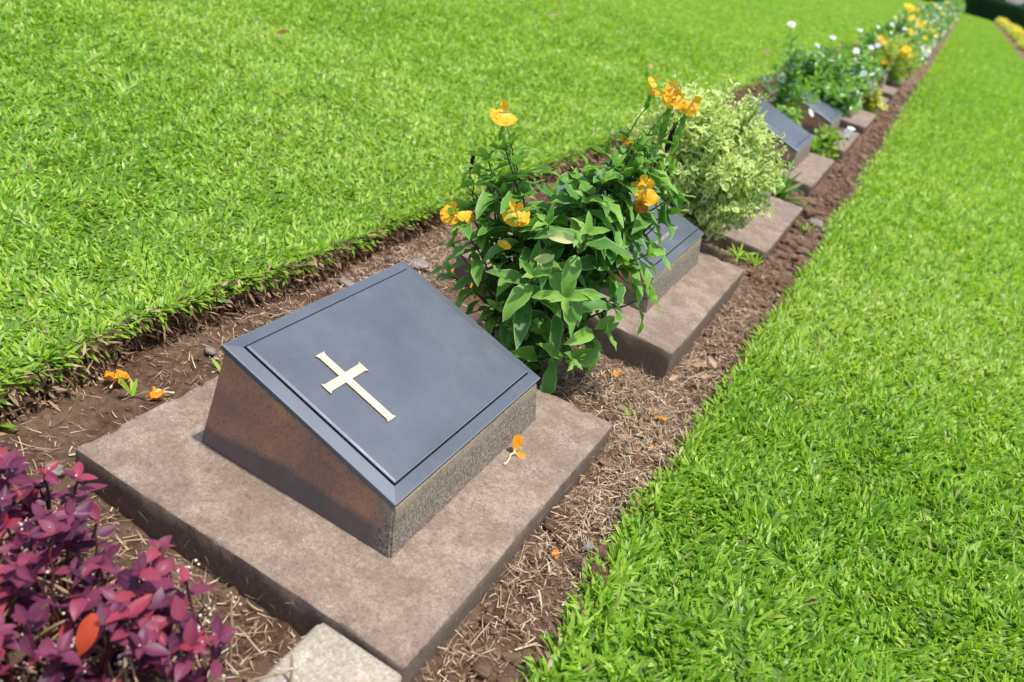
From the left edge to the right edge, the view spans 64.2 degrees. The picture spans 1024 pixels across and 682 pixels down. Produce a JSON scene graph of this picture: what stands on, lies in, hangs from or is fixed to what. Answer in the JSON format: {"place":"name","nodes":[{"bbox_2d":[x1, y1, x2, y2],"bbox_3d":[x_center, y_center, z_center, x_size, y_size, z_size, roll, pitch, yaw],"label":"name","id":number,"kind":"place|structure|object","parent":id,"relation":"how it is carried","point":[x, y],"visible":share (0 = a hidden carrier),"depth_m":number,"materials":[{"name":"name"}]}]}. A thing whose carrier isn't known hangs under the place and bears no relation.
{"place":"outdoors","nodes":[
{"label":"outdoors","id":0,"kind":"place"},
{"bbox_2d":[0,0,934,417],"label":"lawn","id":1,"kind":"structure","parent":0,"point":[132,224],"depth_m":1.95,"materials":[{"name":"plant"}]},
{"bbox_2d":[175,102,194,147],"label":"seed stalk","id":2,"kind":"object","parent":1,"relation":"on","point":[183,121],"visible":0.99,"depth_m":1.91,"materials":[{"name":"green plant"}]},
{"bbox_2d":[276,29,289,33],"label":"fallen leaf","id":3,"kind":"object","parent":1,"relation":"on","point":[282,31],"visible":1,"depth_m":2.97,"materials":[{"name":"brown plant"}]},
{"bbox_2d":[0,14,962,681],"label":"soil","id":4,"kind":"structure","parent":0,"point":[84,414],"depth_m":1.19,"materials":[{"name":"brown soil"}]},
{"bbox_2d":[0,422,17,429],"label":"weed","id":5,"kind":"object","parent":4,"relation":"on","point":[8,425],"visible":1,"depth_m":1.10,"materials":[{"name":"green plant"}]},
{"bbox_2d":[43,462,65,475],"bbox_3d":[-0.582,0.163,1.038,0.029,0.013,0.019,26,31,18],"label":"pebble","id":6,"kind":"object","parent":4,"relation":"on","point":[57,471],"visible":0.45,"depth_m":1.03,"materials":[{"name":"stone"}]},
{"bbox_2d":[104,369,130,388],"bbox_3d":[-0.590,0.053,1.223,0.035,0.019,0.038,-7,37,-35],"label":"fallen blossom","id":7,"kind":"object","parent":4,"relation":"on","point":[120,373],"visible":0.88,"depth_m":1.23,"materials":[{"name":"orange plant"}]},
{"bbox_2d":[115,373,148,396],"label":"weed","id":8,"kind":"object","parent":4,"relation":"on","point":[133,387],"visible":1,"depth_m":1.21,"materials":[{"name":"green plant"}]},
{"bbox_2d":[0,442,299,681],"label":"purple plant","id":9,"kind":"object","parent":4,"relation":"on","point":[130,622],"visible":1,"depth_m":0.81,"materials":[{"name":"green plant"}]},
{"bbox_2d":[146,386,174,398],"bbox_3d":[-0.527,0.079,1.217,0.038,0.021,0.028,18,29,4],"label":"fallen blossom","id":10,"kind":"object","parent":4,"relation":"on","point":[157,392],"visible":0.99,"depth_m":1.22,"materials":[{"name":"orange plant"}]},
{"bbox_2d":[204,347,216,354],"bbox_3d":[-0.498,0.017,1.348,0.019,0.010,0.020,1,33,-25],"label":"pebble","id":11,"kind":"object","parent":4,"relation":"on","point":[210,350],"visible":1,"depth_m":1.34,"materials":[{"name":"stone"}]},
{"bbox_2d":[211,358,220,371],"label":"weed","id":12,"kind":"object","parent":4,"relation":"on","point":[216,364],"visible":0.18,"depth_m":1.32,"materials":[{"name":"green plant"}]},
{"bbox_2d":[258,623,401,681],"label":"stone block","id":13,"kind":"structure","parent":4,"relation":"on","point":[324,652],"depth_m":0.86,"materials":[{"name":"beige stone"}]},
{"bbox_2d":[75,261,611,681],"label":"grave marker","id":14,"kind":"object","parent":4,"relation":"on","point":[335,461],"visible":0.91,"depth_m":1.03,"materials":[{"name":"stone"}]},
{"bbox_2d":[503,435,525,465],"bbox_3d":[0.002,0.163,1.216,0.050,0.032,0.030,-10,38,-38],"label":"fallen blossom","id":15,"kind":"object","parent":14,"relation":"on","point":[518,441],"visible":1,"depth_m":1.23,"materials":[{"name":"orange plant"}]},
{"bbox_2d":[339,278,354,285],"bbox_3d":[-0.334,-0.118,1.657,0.042,0.009,0.025,26,31,18],"label":"stone chip","id":16,"kind":"object","parent":4,"relation":"on","point":[345,282],"visible":0.7,"depth_m":1.65,"materials":[{"name":"grey stone"}]},
{"bbox_2d":[408,257,429,268],"bbox_3d":[-0.206,-0.171,1.806,0.049,0.010,0.054,26,31,18],"label":"stone chip","id":17,"kind":"object","parent":4,"relation":"on","point":[420,261],"visible":0.93,"depth_m":1.80,"materials":[{"name":"grey stone"}]},
{"bbox_2d":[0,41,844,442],"bbox_3d":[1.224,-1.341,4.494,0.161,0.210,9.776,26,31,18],"label":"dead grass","id":18,"kind":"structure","parent":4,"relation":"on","point":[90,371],"depth_m":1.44,"materials":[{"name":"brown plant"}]},
{"bbox_2d":[5,85,907,681],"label":"soil clods","id":19,"kind":"object","parent":4,"relation":"on","point":[787,247],"visible":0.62,"depth_m":1.48,"materials":[{"name":"brown soil"}]},
{"bbox_2d":[552,549,559,558],"bbox_3d":[0.061,0.294,1.130,0.012,0.008,0.017,26,31,18],"label":"fallen blossom","id":20,"kind":"object","parent":4,"relation":"on","point":[556,552],"visible":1,"depth_m":1.13,"materials":[{"name":"orange plant"}]},
{"bbox_2d":[426,77,701,393],"bbox_3d":[0.083,-0.188,1.429,0.434,0.581,0.332,26,31,18],"label":"flowering plant","id":21,"kind":"object","parent":4,"relation":"on","point":[543,298],"visible":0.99,"depth_m":1.39,"materials":[{"name":"green plant"}]},
{"bbox_2d":[581,540,593,550],"bbox_3d":[0.107,0.290,1.158,0.020,0.010,0.016,26,31,18],"label":"pebble","id":22,"kind":"object","parent":4,"relation":"on","point":[588,546],"visible":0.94,"depth_m":1.15,"materials":[{"name":"stone"}]},
{"bbox_2d":[451,164,743,381],"bbox_3d":[0.242,-0.191,1.929,0.514,0.320,0.612,26,31,18],"label":"grave marker","id":23,"kind":"object","parent":4,"relation":"on","point":[694,287],"visible":0.28,"depth_m":1.77,"materials":[{"name":"brown stone"}]},
{"bbox_2d":[612,369,621,376],"bbox_3d":[0.205,0.063,1.599,0.020,0.015,0.028,26,31,18],"label":"fallen blossom","id":24,"kind":"object","parent":4,"relation":"on","point":[614,372],"visible":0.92,"depth_m":1.59,"materials":[{"name":"orange plant"}]},
{"bbox_2d":[624,407,636,416],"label":"weed","id":25,"kind":"object","parent":4,"relation":"on","point":[626,410],"visible":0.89,"depth_m":1.50,"materials":[{"name":"green plant"}]},
{"bbox_2d":[653,414,666,420],"bbox_3d":[0.271,0.139,1.492,0.028,0.013,0.023,26,31,18],"label":"fallen blossom","id":26,"kind":"object","parent":4,"relation":"on","point":[664,418],"visible":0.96,"depth_m":1.49,"materials":[{"name":"orange plant"}]},
{"bbox_2d":[669,374,678,380],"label":"fallen leaf","id":27,"kind":"object","parent":4,"relation":"on","point":[674,377],"visible":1,"depth_m":1.62,"materials":[{"name":"beige plant"}]},
{"bbox_2d":[693,361,706,366],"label":"fallen leaf","id":28,"kind":"object","parent":4,"relation":"on","point":[697,364],"visible":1,"depth_m":1.71,"materials":[{"name":"brown plant"}]},
{"bbox_2d":[700,373,710,378],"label":"fallen leaf","id":29,"kind":"object","parent":4,"relation":"on","point":[705,376],"visible":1,"depth_m":1.68,"materials":[{"name":"brown plant"}]},
{"bbox_2d":[618,72,795,239],"bbox_3d":[0.504,-0.466,2.197,0.470,0.478,0.440,26,31,18],"label":"variegated bush","id":30,"kind":"object","parent":4,"relation":"on","point":[721,167],"visible":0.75,"depth_m":2.09,"materials":[{"name":"green plant"}]},
{"bbox_2d":[709,357,716,367],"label":"fallen leaf","id":31,"kind":"object","parent":4,"relation":"on","point":[713,362],"visible":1,"depth_m":1.72,"materials":[{"name":"brown plant"}]},
{"bbox_2d":[724,243,758,261],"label":"weed","id":32,"kind":"object","parent":4,"relation":"on","point":[738,253],"visible":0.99,"depth_m":2.36,"materials":[{"name":"green plant"}]},
{"bbox_2d":[702,173,802,265],"bbox_3d":[0.657,-0.470,2.669,0.514,0.320,0.612,26,31,18],"label":"grave marker","id":33,"kind":"object","parent":4,"relation":"on","point":[761,235],"visible":0.16,"depth_m":2.48,"materials":[{"name":"stone"}]},
{"bbox_2d":[742,251,763,266],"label":"weed","id":34,"kind":"object","parent":4,"relation":"on","point":[755,262],"visible":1,"depth_m":2.34,"materials":[{"name":"green plant"}]},
{"bbox_2d":[738,21,823,126],"bbox_3d":[1.241,-1.149,3.692,0.339,0.537,0.392,26,31,18],"label":"periwinkle plant","id":35,"kind":"object","parent":4,"relation":"on","point":[788,109],"visible":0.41,"depth_m":3.64,"materials":[{"name":"green plant"}]},
{"bbox_2d":[739,97,833,196],"bbox_3d":[1.069,-0.804,3.434,0.514,0.320,0.612,26,31,18],"label":"grave marker","id":36,"kind":"object","parent":4,"relation":"on","point":[797,140],"visible":0.19,"depth_m":3.31,"materials":[{"name":"stone"}]},
{"bbox_2d":[771,158,817,210],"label":"strap leaved plant","id":37,"kind":"object","parent":4,"relation":"on","point":[783,193],"visible":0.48,"depth_m":2.99,"materials":[{"name":"green plant"}]},
{"bbox_2d":[796,220,817,230],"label":"weed","id":38,"kind":"object","parent":4,"relation":"on","point":[804,229],"visible":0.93,"depth_m":2.73,"materials":[{"name":"green plant"}]},
{"bbox_2d":[772,83,859,161],"bbox_3d":[1.472,-1.097,4.119,0.514,0.320,0.612,26,31,18],"label":"grave marker","id":39,"kind":"object","parent":4,"relation":"on","point":[827,113],"visible":0.26,"depth_m":3.94,"materials":[{"name":"stone"}]},
{"bbox_2d":[808,218,823,228],"bbox_3d":[1.050,-0.406,2.828,0.057,0.035,0.048,26,31,18],"label":"pebble","id":40,"kind":"object","parent":4,"relation":"on","point":[812,222],"visible":0.88,"depth_m":2.81,"materials":[{"name":"stone"}]},
{"bbox_2d":[810,135,824,156],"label":"leafy weed","id":41,"kind":"object","parent":4,"relation":"on","point":[815,145],"visible":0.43,"depth_m":3.65,"materials":[{"name":"green plant"}]},
{"bbox_2d":[769,35,869,118],"bbox_3d":[1.590,-1.337,4.245,0.500,0.479,0.378,39,37,35],"label":"periwinkle plant","id":42,"kind":"object","parent":4,"relation":"on","point":[829,87],"visible":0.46,"depth_m":4.19,"materials":[{"name":"green plant"}]},
{"bbox_2d":[811,123,854,160],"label":"periwinkle plant","id":43,"kind":"object","parent":4,"relation":"on","point":[828,146],"visible":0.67,"depth_m":3.71,"materials":[{"name":"green plant"}]},
{"bbox_2d":[829,45,883,100],"bbox_3d":[2.045,-1.627,5.024,0.475,0.424,0.374,26,31,18],"label":"periwinkle plant","id":44,"kind":"object","parent":4,"relation":"on","point":[841,53],"visible":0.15,"depth_m":4.97,"materials":[{"name":"green plant"}]},
{"bbox_2d":[828,29,885,81],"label":"periwinkle plant","id":45,"kind":"object","parent":4,"relation":"on","point":[876,59],"visible":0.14,"depth_m":5.70,"materials":[{"name":"green plant"}]},
{"bbox_2d":[839,91,875,134],"bbox_3d":[1.886,-1.399,4.848,0.514,0.320,0.612,26,31,18],"label":"grave marker","id":46,"kind":"object","parent":4,"relation":"on","point":[861,121],"visible":0.12,"depth_m":4.64,"materials":[{"name":"stone"}]},
{"bbox_2d":[837,65,888,115],"bbox_3d":[2.314,-1.722,5.609,0.514,0.320,0.612,26,31,18],"label":"grave marker","id":47,"kind":"object","parent":4,"relation":"on","point":[880,110],"visible":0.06,"depth_m":5.55,"materials":[{"name":"stone"}]},
{"bbox_2d":[859,89,887,115],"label":"lime plant","id":48,"kind":"object","parent":4,"relation":"on","point":[871,102],"visible":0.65,"depth_m":5.05,"materials":[{"name":"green plant"}]},
{"bbox_2d":[855,56,899,99],"bbox_3d":[2.756,-2.043,6.382,0.514,0.320,0.612,26,31,18],"label":"grave marker","id":49,"kind":"object","parent":4,"relation":"on","point":[889,91],"visible":0.2,"depth_m":6.19,"materials":[{"name":"stone"}]},
{"bbox_2d":[865,49,905,90],"bbox_3d":[3.165,-2.353,7.113,0.514,0.320,0.612,26,31,18],"label":"grave marker","id":50,"kind":"object","parent":4,"relation":"on","point":[899,85],"visible":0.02,"depth_m":6.84,"materials":[{"name":"stone"}]},
{"bbox_2d":[862,30,921,84],"bbox_3d":[3.006,-2.235,6.515,0.504,0.432,0.402,26,31,18],"label":"yellow flowered bush","id":51,"kind":"object","parent":4,"relation":"on","point":[891,57],"visible":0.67,"depth_m":6.43,"materials":[{"name":"green plant"}]},
{"bbox_2d":[847,23,937,73],"bbox_3d":[3.348,-2.587,7.280,0.684,0.459,0.463,26,31,18],"label":"periwinkle plant","id":52,"kind":"object","parent":4,"relation":"on","point":[872,36],"visible":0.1,"depth_m":7.19,"materials":[{"name":"green plant"}]},
{"bbox_2d":[869,3,926,58],"bbox_3d":[3.752,-2.966,7.962,0.545,0.621,0.413,26,31,18],"label":"yellow blossom plant","id":53,"kind":"object","parent":4,"relation":"on","point":[920,23],"visible":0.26,"depth_m":7.87,"materials":[{"name":"green plant"}]},
{"bbox_2d":[516,13,1023,681],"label":"lawn","id":54,"kind":"structure","parent":0,"point":[739,670],"depth_m":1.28,"materials":[{"name":"plant"}]},
{"bbox_2d":[993,22,1023,59],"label":"soil","id":55,"kind":"structure","parent":0,"point":[1020,51],"depth_m":23.72,"materials":[{"name":"brown soil"}]},
{"bbox_2d":[1005,24,1021,30],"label":"yellow clump","id":56,"kind":"object","parent":55,"relation":"on","point":[1009,26],"visible":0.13,"depth_m":29.99,"materials":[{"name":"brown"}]},
{"bbox_2d":[1005,26,1023,33],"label":"yellow clump","id":57,"kind":"object","parent":55,"relation":"on","point":[1009,29],"visible":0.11,"depth_m":27.43,"materials":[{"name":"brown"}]},
{"bbox_2d":[1007,28,1022,37],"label":"yellow clump","id":58,"kind":"object","parent":55,"relation":"on","point":[1011,33],"visible":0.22,"depth_m":26.11,"materials":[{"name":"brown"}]},
{"bbox_2d":[1010,30,1023,41],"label":"yellow clump","id":59,"kind":"object","parent":55,"relation":"on","point":[1018,34],"visible":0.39,"depth_m":23.49,"materials":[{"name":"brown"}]},
{"bbox_2d":[1013,38,1023,50],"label":"yellow clump","id":60,"kind":"object","parent":55,"relation":"on","point":[1020,45],"visible":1,"depth_m":20.01,"materials":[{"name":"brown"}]},
{"bbox_2d":[1010,0,1023,4],"label":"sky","id":61,"kind":"structure","parent":0,"point":[1017,2],"materials":[{"name":"white"}]},
{"label":"ground","id":62,"kind":"structure","parent":0,"visible":0},
{"bbox_2d":[0,74,919,681],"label":"dry straw","id":63,"kind":"object","parent":62,"relation":"on","point":[626,448],"visible":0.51,"depth_m":1.35,"materials":[{"name":"brown plant"}]},
{"bbox_2d":[873,0,966,68],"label":"flower row","id":64,"kind":"object","parent":62,"relation":"on","point":[956,4],"visible":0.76,"depth_m":11.74,"materials":[{"name":"green plant"}]},
{"bbox_2d":[889,1,963,55],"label":"blossoms","id":65,"kind":"object","parent":64,"relation":"attached to","point":[937,17],"visible":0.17,"depth_m":12.25,"materials":[{"name":"white plant"}]},
{"bbox_2d":[893,0,963,49],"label":"blossoms","id":66,"kind":"object","parent":64,"relation":"attached to","point":[943,13],"visible":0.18,"depth_m":11.28,"materials":[{"name":"yellow plant"}]},
{"bbox_2d":[924,0,1023,29],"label":"hedge","id":67,"kind":"object","parent":62,"relation":"on","point":[993,10],"visible":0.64,"depth_m":42.81,"materials":[{"name":"green plant"}]}
]}

